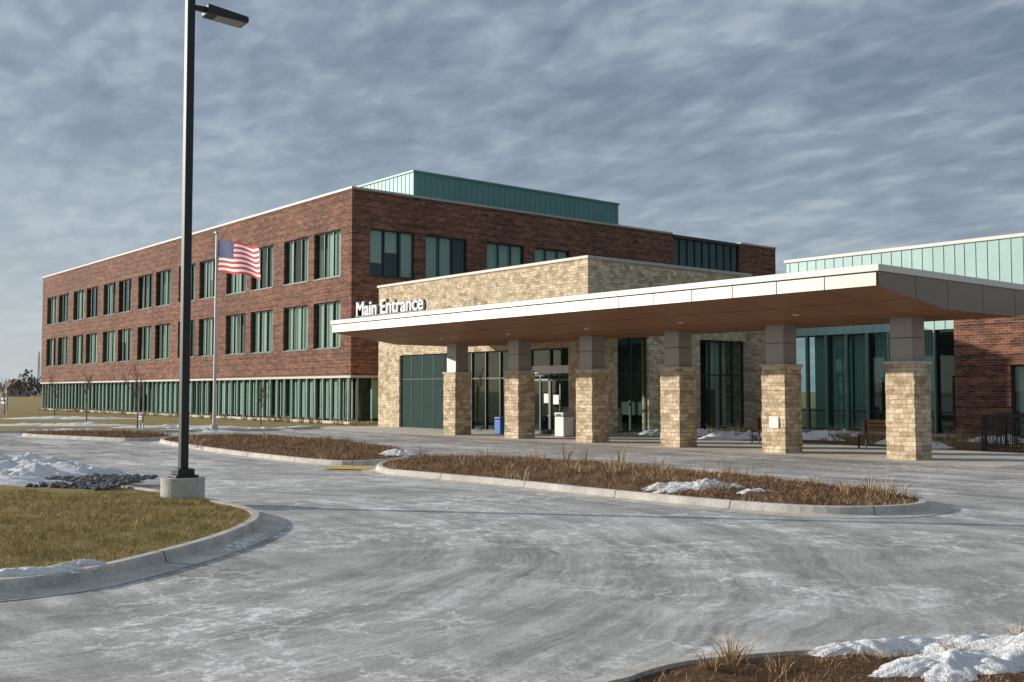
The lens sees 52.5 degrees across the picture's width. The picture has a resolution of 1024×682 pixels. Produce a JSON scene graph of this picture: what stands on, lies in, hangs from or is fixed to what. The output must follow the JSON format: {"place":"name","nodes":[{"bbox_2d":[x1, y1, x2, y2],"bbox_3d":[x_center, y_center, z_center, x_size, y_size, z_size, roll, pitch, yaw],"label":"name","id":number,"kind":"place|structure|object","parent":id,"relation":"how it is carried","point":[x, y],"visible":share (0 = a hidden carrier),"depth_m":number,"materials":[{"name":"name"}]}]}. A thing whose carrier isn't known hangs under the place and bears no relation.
{"place":"outdoors","nodes":[
{"label":"outdoors","id":0,"kind":"place"},
{"bbox_2d":[0,485,250,568],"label":"lawn island","id":1,"kind":"structure","parent":0,"point":[69,489],"depth_m":13.15,"materials":[{"name":"plant"}]},
{"bbox_2d":[0,453,12,458],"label":"snow patch","id":2,"kind":"object","parent":1,"relation":"on","point":[5,456],"visible":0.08,"depth_m":24.50,"materials":[{"name":"white snow"}]},
{"bbox_2d":[0,470,48,478],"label":"snow patch","id":3,"kind":"object","parent":1,"relation":"on","point":[21,473],"visible":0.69,"depth_m":19.23,"materials":[{"name":"white snow"}]},
{"bbox_2d":[0,471,72,486],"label":"snow patch","id":4,"kind":"object","parent":1,"relation":"on","point":[12,480],"visible":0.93,"depth_m":18.60,"materials":[{"name":"white snow"}]},
{"bbox_2d":[0,462,90,476],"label":"snow patch","id":5,"kind":"object","parent":1,"relation":"on","point":[44,470],"visible":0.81,"depth_m":20.03,"materials":[{"name":"white snow"}]},
{"bbox_2d":[0,565,96,577],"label":"snow patch","id":6,"kind":"object","parent":1,"relation":"on","point":[20,571],"visible":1,"depth_m":9.75,"materials":[{"name":"white snow"}]},
{"bbox_2d":[53,559,104,566],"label":"snow patch","id":7,"kind":"object","parent":1,"relation":"on","point":[86,562],"visible":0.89,"depth_m":10.21,"materials":[{"name":"white snow"}]},
{"bbox_2d":[25,473,157,489],"bbox_3d":[-9.740,2.618,20.129,7.040,0.102,2.553,-1,-3,23],"label":"river rock bed","id":8,"kind":"object","parent":1,"relation":"on","point":[96,481],"visible":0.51,"depth_m":18.96,"materials":[{"name":"grey stone"}]},
{"bbox_2d":[0,452,102,477],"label":"snow patch","id":9,"kind":"object","parent":8,"relation":"on","point":[57,463],"visible":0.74,"depth_m":20.95,"materials":[{"name":"white snow"}]},
{"bbox_2d":[61,466,128,474],"bbox_3d":[-8.571,2.577,20.575,2.104,0.208,0.776,0,-3,6],"label":"snow patch","id":10,"kind":"object","parent":8,"relation":"on","point":[92,470],"visible":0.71,"depth_m":20.51,"materials":[{"name":"white snow"}]},
{"bbox_2d":[0,487,255,576],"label":"dormant grass","id":11,"kind":"structure","parent":1,"relation":"on","point":[89,498],"depth_m":13.30,"materials":[{"name":"plant"}]},
{"bbox_2d":[160,0,248,499],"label":"street lamp","id":12,"kind":"object","parent":1,"relation":"on","point":[183,480],"visible":0.95,"depth_m":16.93,"materials":[{"name":"metal"}]},
{"bbox_2d":[0,392,944,437],"bbox_3d":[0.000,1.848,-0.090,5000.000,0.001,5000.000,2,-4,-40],"label":"ground","id":13,"kind":"structure","parent":0,"point":[23,407],"depth_m":66.02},
{"bbox_2d":[0,393,7,413],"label":"directional sign","id":14,"kind":"object","parent":13,"relation":"on","point":[2,402],"visible":0.93,"depth_m":85.78,"materials":[{"name":"metal"}]},
{"bbox_2d":[0,375,12,413],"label":"bare young tree","id":15,"kind":"object","parent":13,"relation":"on","point":[4,395],"visible":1,"depth_m":83.84,"materials":[{"name":"brown plant"}]},
{"bbox_2d":[1,388,30,396],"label":"walls","id":16,"kind":"structure","parent":13,"relation":"on","point":[17,394],"depth_m":374.62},
{"bbox_2d":[0,380,24,387],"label":"gable roof","id":17,"kind":"structure","parent":16,"relation":"on","point":[7,384],"depth_m":375.17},
{"bbox_2d":[1,368,41,396],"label":"distant treeline","id":18,"kind":"object","parent":13,"relation":"on","point":[31,382],"visible":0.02,"depth_m":361.26,"materials":[{"name":"plant"}]},
{"bbox_2d":[37,352,39,394],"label":"radio mast","id":19,"kind":"object","parent":13,"relation":"on","point":[38,374],"visible":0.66,"depth_m":499.90,"materials":[{"name":"metal"}]},
{"bbox_2d":[47,339,55,408],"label":"end walls","id":20,"kind":"structure","parent":13,"relation":"on","point":[53,352],"depth_m":105.77,"materials":[{"name":"brick"}]},
{"bbox_2d":[42,186,775,277],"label":"roof coping","id":21,"kind":"object","parent":20,"relation":"on","point":[373,190],"visible":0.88,"depth_m":68.31,"materials":[{"name":"metal"}]},
{"bbox_2d":[47,375,63,414],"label":"bare young tree","id":22,"kind":"object","parent":13,"relation":"on","point":[54,391],"visible":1,"depth_m":79.81,"materials":[{"name":"brown plant"}]},
{"bbox_2d":[0,422,138,425],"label":"snow patch","id":23,"kind":"object","parent":13,"relation":"on","point":[63,424],"visible":0.98,"depth_m":55.64,"materials":[{"name":"white snow"}]},
{"bbox_2d":[2,416,136,418],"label":"snow patch","id":24,"kind":"object","parent":13,"relation":"on","point":[61,417],"visible":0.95,"depth_m":69.50,"materials":[{"name":"white snow"}]},
{"bbox_2d":[44,428,108,429],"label":"snow patch","id":25,"kind":"object","parent":13,"relation":"on","point":[76,429],"visible":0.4,"depth_m":46.71,"materials":[{"name":"white snow"}]},
{"bbox_2d":[80,370,94,420],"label":"bare young tree","id":26,"kind":"object","parent":13,"relation":"on","point":[88,384],"visible":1,"depth_m":65.83,"materials":[{"name":"brown plant"}]},
{"bbox_2d":[122,360,146,427],"bbox_3d":[-19.033,2.636,52.421,1.389,3.519,1.168,2,-4,-40],"label":"bare young tree","id":27,"kind":"object","parent":13,"relation":"on","point":[137,389],"visible":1,"depth_m":52.42,"materials":[{"name":"brown plant"}]},
{"bbox_2d":[138,413,143,429],"bbox_3d":[-17.817,3.873,49.856,0.105,0.800,0.600,2,-4,-40],"label":"directional sign","id":28,"kind":"object","parent":13,"relation":"on","point":[140,418],"visible":0.96,"depth_m":49.76,"materials":[{"name":"metal"}]},
{"bbox_2d":[0,426,327,433],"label":"kerb","id":29,"kind":"structure","parent":13,"relation":"on","point":[171,431],"depth_m":46.64,"materials":[{"name":"concrete"}]},
{"bbox_2d":[111,424,249,427],"bbox_3d":[-16.868,4.330,52.944,7.806,0.205,1.078,0,-3,0],"label":"snow patch","id":30,"kind":"object","parent":13,"relation":"on","point":[172,426],"visible":0.73,"depth_m":52.63,"materials":[{"name":"white snow"}]},
{"bbox_2d":[165,428,236,432],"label":"snow patch","id":31,"kind":"object","parent":13,"relation":"on","point":[211,431],"visible":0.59,"depth_m":46.98,"materials":[{"name":"white snow"}]},
{"bbox_2d":[41,408,377,423],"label":"base plinth","id":32,"kind":"structure","parent":13,"relation":"on","point":[323,421],"depth_m":69.38,"materials":[{"name":"stone"}]},
{"bbox_2d":[42,378,372,421],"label":"glazing fins","id":33,"kind":"object","parent":32,"relation":"on","point":[299,402],"visible":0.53,"depth_m":73.54,"materials":[{"name":"green metal"}]},
{"bbox_2d":[40,375,377,383],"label":"belt course","id":34,"kind":"object","parent":33,"relation":"on","point":[312,377],"visible":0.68,"depth_m":68.52,"materials":[{"name":"metal"}]},
{"bbox_2d":[41,189,356,381],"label":"brick wall","id":35,"kind":"structure","parent":34,"relation":"on","point":[277,230],"depth_m":71.86,"materials":[{"name":"brown brick"}]},
{"bbox_2d":[46,275,414,366],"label":"window sills","id":36,"kind":"structure","parent":35,"relation":"attached to","point":[227,295],"depth_m":69.63,"materials":[{"name":"white concrete"}]},
{"bbox_2d":[50,230,565,364],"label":"window curtains","id":37,"kind":"object","parent":35,"relation":"attached to","point":[390,246],"depth_m":64.84,"materials":[{"name":"fabric"}]},
{"bbox_2d":[47,229,737,365],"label":"window frames","id":38,"kind":"structure","parent":35,"relation":"attached to","point":[334,302],"depth_m":74.42,"materials":[{"name":"black metal"}]},
{"bbox_2d":[356,189,775,375],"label":"brick wall","id":39,"kind":"structure","parent":34,"relation":"on","point":[477,228],"depth_m":64.70,"materials":[{"name":"brown brick"}]},
{"bbox_2d":[673,239,735,271],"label":"glass strip backing","id":40,"kind":"object","parent":39,"relation":"attached to","point":[698,254],"visible":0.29,"depth_m":79.64,"materials":[{"name":"black glass"}]},
{"bbox_2d":[672,234,740,246],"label":"roof coping","id":41,"kind":"object","parent":39,"relation":"on","point":[704,240],"visible":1,"depth_m":78.36,"materials":[{"name":"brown metal"}]},
{"bbox_2d":[44,378,377,419],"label":"window frames","id":42,"kind":"structure","parent":33,"relation":"attached to","point":[204,397],"depth_m":74.39,"materials":[{"name":"metal"}]},
{"bbox_2d":[47,378,377,418],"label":"window curtains","id":43,"kind":"object","parent":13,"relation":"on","point":[375,399],"depth_m":67.06,"materials":[{"name":"green fabric"}]},
{"bbox_2d":[210,231,218,428],"bbox_3d":[-14.600,-0.563,51.087,0.395,9.780,0.395,2,-4,-40],"label":"flagpole","id":44,"kind":"object","parent":13,"relation":"on","point":[214,425],"visible":0.93,"depth_m":51.01,"materials":[{"name":"metal"}]},
{"bbox_2d":[218,240,260,279],"bbox_3d":[-13.207,-3.943,50.315,3.154,2.143,0.252,-2,-3,37],"label":"american flag","id":45,"kind":"object","parent":44,"relation":"attached to","point":[234,257],"visible":1,"depth_m":50.26,"materials":[{"name":"multicoloured fabric"}]},
{"bbox_2d":[256,380,271,424],"bbox_3d":[-13.804,3.420,57.927,1.092,2.488,0.960,2,-4,-40],"label":"bare young tree","id":46,"kind":"object","parent":13,"relation":"on","point":[261,397],"visible":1,"depth_m":57.86,"materials":[{"name":"brown plant"}]},
{"bbox_2d":[247,427,300,430],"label":"snow patch","id":47,"kind":"object","parent":13,"relation":"on","point":[282,429],"visible":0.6,"depth_m":48.65,"materials":[{"name":"white snow"}]},
{"bbox_2d":[58,231,520,420],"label":"windows","id":48,"kind":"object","parent":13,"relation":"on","point":[391,264],"visible":0.07,"depth_m":67.67,"materials":[{"name":"teal glass"}]},
{"bbox_2d":[277,425,305,427],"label":"snow patch","id":49,"kind":"object","parent":13,"relation":"on","point":[293,426],"visible":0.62,"depth_m":51.72,"materials":[{"name":"white snow"}]},
{"bbox_2d":[39,407,1023,450],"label":"ornamental grass","id":50,"kind":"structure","parent":13,"relation":"on","point":[838,435],"depth_m":42.25,"materials":[{"name":"brown plant"}]},
{"bbox_2d":[377,255,751,435],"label":"stone entrance block","id":51,"kind":"structure","parent":13,"relation":"on","point":[410,386],"depth_m":48.42,"materials":[{"name":"stone"}]},
{"bbox_2d":[445,337,743,431],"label":"window frames","id":52,"kind":"structure","parent":51,"relation":"in","point":[630,373],"depth_m":47.89,"materials":[{"name":"brown metal"}]},
{"bbox_2d":[748,233,1023,437],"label":"teal and brick wing","id":53,"kind":"object","parent":13,"relation":"on","point":[976,369],"visible":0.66,"depth_m":42.91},
{"bbox_2d":[796,329,955,433],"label":"window frames","id":54,"kind":"structure","parent":53,"relation":"in","point":[810,410],"depth_m":45.17,"materials":[{"name":"brown metal"}]},
{"bbox_2d":[1012,365,1023,437],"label":"window frames","id":55,"kind":"structure","parent":53,"relation":"in","point":[1013,366],"depth_m":39.35,"materials":[{"name":"brown metal"}]},
{"bbox_2d":[363,172,617,223],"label":"penthouse","id":56,"kind":"object","parent":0,"point":[402,184],"visible":0.21,"depth_m":72.31,"materials":[{"name":"teal metal"}]},
{"bbox_2d":[356,170,619,204],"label":"penthouse coping","id":57,"kind":"object","parent":56,"relation":"on","point":[430,173],"visible":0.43,"depth_m":72.06,"materials":[{"name":"white metal"}]},
{"bbox_2d":[370,173,611,223],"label":"penthouse ribs","id":58,"kind":"object","parent":56,"relation":"attached to","point":[499,196],"visible":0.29,"depth_m":72.75,"materials":[{"name":"teal metal"}]},
{"bbox_2d":[0,427,1023,681],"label":"asphalt road","id":59,"kind":"structure","parent":0,"point":[350,575],"depth_m":10.14,"materials":[{"name":"grey asphalt"}]},
{"bbox_2d":[14,433,174,441],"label":"kerb","id":60,"kind":"structure","parent":59,"relation":"on","point":[80,438],"depth_m":39.19,"materials":[{"name":"concrete"}]},
{"bbox_2d":[35,432,168,437],"bbox_3d":[-16.163,3.688,41.243,7.662,0.112,2.878,-2,-3,35],"label":"planting bed","id":61,"kind":"object","parent":60,"relation":"on","point":[121,436],"visible":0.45,"depth_m":39.69,"materials":[{"name":"brown soil"}]},
{"bbox_2d":[23,428,170,437],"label":"dry perennials","id":62,"kind":"object","parent":61,"relation":"on","point":[123,432],"visible":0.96,"depth_m":40.39,"materials":[{"name":"brown plant"}]},
{"bbox_2d":[0,485,286,601],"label":"kerb","id":63,"kind":"structure","parent":59,"relation":"on","point":[149,564],"depth_m":10.69,"materials":[{"name":"concrete"}]},
{"bbox_2d":[222,530,267,551],"bbox_3d":[-3.231,2.437,12.668,0.321,0.052,1.641,0,-3,-1],"label":"snow clod cluster","id":64,"kind":"object","parent":63,"relation":"on","point":[244,543],"visible":1,"depth_m":12.48,"materials":[{"name":"white snow"}]},
{"bbox_2d":[150,437,426,466],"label":"kerb","id":65,"kind":"structure","parent":59,"relation":"on","point":[261,456],"depth_m":27.86,"materials":[{"name":"concrete"}]},
{"bbox_2d":[166,434,405,459],"bbox_3d":[-7.484,3.278,33.547,5.352,0.186,16.739,2,-4,-40],"label":"planting bed","id":66,"kind":"object","parent":65,"relation":"on","point":[302,446],"visible":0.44,"depth_m":29.95,"materials":[{"name":"brown soil"}]},
{"bbox_2d":[164,432,410,459],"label":"dry perennials","id":67,"kind":"object","parent":66,"relation":"on","point":[284,446],"visible":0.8,"depth_m":31.20,"materials":[{"name":"brown plant"}]},
{"bbox_2d":[379,449,420,455],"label":"snow patch","id":68,"kind":"object","parent":66,"relation":"on","point":[395,452],"visible":0.98,"depth_m":27.89,"materials":[{"name":"white snow"}]},
{"bbox_2d":[189,429,913,497],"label":"ornamental grass","id":69,"kind":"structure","parent":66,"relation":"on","point":[619,469],"depth_m":20.59,"materials":[{"name":"brown plant"}]},
{"bbox_2d":[323,466,375,469],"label":"tactile paving","id":70,"kind":"structure","parent":59,"relation":"on","point":[351,467],"depth_m":24.92,"materials":[{"name":"yellow plastic"}]},
{"bbox_2d":[362,456,952,517],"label":"kerb","id":71,"kind":"structure","parent":59,"relation":"on","point":[923,506],"depth_m":16.83,"materials":[{"name":"concrete"}]},
{"bbox_2d":[384,456,919,505],"bbox_3d":[1.627,2.684,21.370,4.535,0.217,14.167,2,-4,-40],"label":"planting bed","id":72,"kind":"object","parent":71,"relation":"on","point":[627,487],"visible":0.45,"depth_m":18.62,"materials":[{"name":"brown soil"}]},
{"bbox_2d":[379,452,921,505],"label":"dry perennials","id":73,"kind":"object","parent":72,"relation":"on","point":[430,458],"visible":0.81,"depth_m":19.51,"materials":[{"name":"brown plant"}]},
{"bbox_2d":[643,481,687,490],"bbox_3d":[2.763,2.494,17.861,1.176,0.171,0.572,-1,-3,11],"label":"snow patch","id":74,"kind":"object","parent":72,"relation":"on","point":[656,485],"visible":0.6,"depth_m":17.80,"materials":[{"name":"white snow"}]},
{"bbox_2d":[651,478,745,493],"bbox_3d":[3.301,2.447,17.626,1.923,0.241,0.665,0,-3,-8],"label":"snow patch","id":75,"kind":"object","parent":72,"relation":"on","point":[686,486],"visible":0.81,"depth_m":17.49,"materials":[{"name":"white snow"}]},
{"bbox_2d":[737,488,772,493],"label":"snow patch","id":76,"kind":"object","parent":72,"relation":"on","point":[753,490],"visible":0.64,"depth_m":16.97,"materials":[{"name":"white snow"}]},
{"bbox_2d":[582,632,1022,681],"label":"kerb","id":77,"kind":"structure","parent":59,"relation":"on","point":[628,675],"depth_m":6.60,"materials":[{"name":"concrete"}]},
{"bbox_2d":[630,654,1023,681],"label":"planting bed","id":78,"kind":"object","parent":77,"relation":"on","point":[868,667],"visible":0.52,"depth_m":6.37,"materials":[{"name":"brown soil"}]},
{"bbox_2d":[616,641,1023,681],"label":"dry perennials","id":79,"kind":"object","parent":78,"relation":"on","point":[762,676],"visible":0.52,"depth_m":6.35,"materials":[{"name":"brown plant"}]},
{"bbox_2d":[691,621,1022,674],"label":"ornamental grass","id":80,"kind":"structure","parent":78,"relation":"on","point":[729,656],"depth_m":6.60,"materials":[{"name":"beige plant"}]},
{"bbox_2d":[801,638,917,657],"bbox_3d":[2.385,2.039,6.914,1.121,0.097,0.377,1,-3,-22],"label":"snow patch","id":81,"kind":"object","parent":78,"relation":"on","point":[897,644],"visible":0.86,"depth_m":6.87,"materials":[{"name":"white snow"}]},
{"bbox_2d":[868,648,1023,681],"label":"snow patch","id":82,"kind":"object","parent":78,"relation":"on","point":[944,662],"visible":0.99,"depth_m":6.31,"materials":[{"name":"white snow"}]},
{"bbox_2d":[899,633,1017,654],"bbox_3d":[3.086,2.052,7.092,1.503,0.089,0.469,1,-3,-22],"label":"snow patch","id":83,"kind":"object","parent":78,"relation":"on","point":[918,642],"visible":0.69,"depth_m":7.05,"materials":[{"name":"white snow"}]},
{"bbox_2d":[910,632,1023,667],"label":"snow patch","id":84,"kind":"object","parent":78,"relation":"on","point":[1006,648],"visible":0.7,"depth_m":6.80,"materials":[{"name":"white snow"}]},
{"bbox_2d":[0,0,1023,391],"label":"sky","id":85,"kind":"structure","parent":0,"point":[799,128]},
{"bbox_2d":[320,426,1023,467],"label":"concrete walk","id":86,"kind":"structure","parent":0,"point":[957,457],"depth_m":33.49,"materials":[{"name":"grey concrete"}]},
{"bbox_2d":[494,417,504,433],"bbox_3d":[-0.475,3.646,44.882,0.459,0.730,0.454,2,-4,-40],"label":"recycling bin","id":87,"kind":"object","parent":86,"relation":"on","point":[499,425],"visible":0.77,"depth_m":44.69,"materials":[{"name":"blue plastic"}]},
{"bbox_2d":[554,412,573,436],"bbox_3d":[2.126,3.399,42.370,0.601,0.980,0.594,2,-4,-40],"label":"trash can","id":88,"kind":"object","parent":86,"relation":"on","point":[563,424],"visible":1,"depth_m":42.16,"materials":[{"name":"white paint"}]},
{"bbox_2d":[324,427,1023,463],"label":"concrete walk joints","id":89,"kind":"object","parent":86,"relation":"on","point":[731,445],"visible":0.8,"depth_m":34.02,"materials":[{"name":"grey concrete"}]},
{"bbox_2d":[331,264,1023,459],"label":"entrance canopy","id":90,"kind":"object","parent":86,"relation":"on","point":[905,303],"visible":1,"depth_m":31.20,"materials":[{"name":"white metal"}]},
{"bbox_2d":[355,298,425,317],"bbox_3d":[-4.681,-1.305,39.566,0.140,0.664,4.800,2,-4,-40],"label":"entrance sign","id":91,"kind":"object","parent":90,"relation":"on","point":[363,309],"visible":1,"depth_m":39.53,"materials":[{"name":"white metal"}]},
{"bbox_2d":[748,417,761,442],"bbox_3d":[9.192,3.185,36.926,0.510,0.920,1.600,2,-4,-40],"label":"park bench","id":92,"kind":"object","parent":86,"relation":"on","point":[758,425],"visible":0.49,"depth_m":37.52,"materials":[{"name":"brown wood"}]},
{"bbox_2d":[854,419,885,447],"bbox_3d":[11.930,3.024,33.615,0.510,0.920,1.600,2,-4,-40],"label":"park bench","id":93,"kind":"object","parent":86,"relation":"on","point":[865,425],"visible":0.61,"depth_m":34.00,"materials":[{"name":"brown wood"}]},
{"bbox_2d":[634,431,1023,452],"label":"planting bed ground","id":94,"kind":"structure","parent":0,"point":[972,446],"depth_m":36.68,"materials":[{"name":"brown soil"}]},
{"bbox_2d":[633,428,660,435],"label":"snow patch","id":95,"kind":"object","parent":94,"relation":"on","point":[655,432],"visible":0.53,"depth_m":43.73,"materials":[{"name":"white snow"}]},
{"bbox_2d":[696,431,715,435],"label":"snow patch","id":96,"kind":"object","parent":94,"relation":"on","point":[699,433],"visible":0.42,"depth_m":42.80,"materials":[{"name":"white snow"}]},
{"bbox_2d":[696,428,720,431],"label":"snow patch","id":97,"kind":"object","parent":94,"relation":"on","point":[703,430],"visible":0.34,"depth_m":44.66,"materials":[{"name":"white snow"}]},
{"bbox_2d":[698,432,750,439],"bbox_3d":[8.210,3.705,40.423,2.176,0.279,2.444,2,-4,-40],"label":"snow patch","id":98,"kind":"object","parent":94,"relation":"on","point":[715,436],"visible":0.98,"depth_m":39.97,"materials":[{"name":"white snow"}]},
{"bbox_2d":[714,431,761,437],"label":"snow patch","id":99,"kind":"object","parent":94,"relation":"on","point":[726,432],"visible":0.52,"depth_m":41.67,"materials":[{"name":"white snow"}]},
{"bbox_2d":[807,430,833,436],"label":"snow patch","id":100,"kind":"object","parent":94,"relation":"on","point":[816,432],"visible":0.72,"depth_m":42.54,"materials":[{"name":"white snow"}]},
{"bbox_2d":[802,432,844,440],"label":"snow patch","id":101,"kind":"object","parent":94,"relation":"on","point":[808,436],"visible":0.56,"depth_m":39.57,"materials":[{"name":"white snow"}]},
{"bbox_2d":[828,429,863,436],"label":"snow patch","id":102,"kind":"object","parent":94,"relation":"on","point":[848,432],"visible":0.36,"depth_m":42.86,"materials":[{"name":"white snow"}]},
{"bbox_2d":[874,438,933,444],"bbox_3d":[13.749,3.487,36.200,2.061,0.305,2.616,2,-4,-40],"label":"snow patch","id":103,"kind":"object","parent":94,"relation":"on","point":[883,442],"visible":0.07,"depth_m":36.19,"materials":[{"name":"white snow"}]},
{"bbox_2d":[931,442,953,448],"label":"snow patch","id":104,"kind":"object","parent":94,"relation":"on","point":[939,445],"visible":0.23,"depth_m":33.58,"materials":[{"name":"white snow"}]},
{"bbox_2d":[965,436,1023,442],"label":"snow patch","id":105,"kind":"object","parent":94,"relation":"on","point":[974,439],"visible":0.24,"depth_m":37.49,"materials":[{"name":"white snow"}]},
{"bbox_2d":[980,413,1023,450],"bbox_3d":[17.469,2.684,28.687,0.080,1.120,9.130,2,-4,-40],"label":"metal railing","id":106,"kind":"object","parent":94,"relation":"on","point":[982,434],"visible":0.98,"depth_m":31.80,"materials":[{"name":"black metal"}]},
{"bbox_2d":[988,435,1023,443],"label":"snow patch","id":107,"kind":"object","parent":94,"relation":"on","point":[1009,440],"visible":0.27,"depth_m":36.81,"materials":[{"name":"white snow"}]}
]}

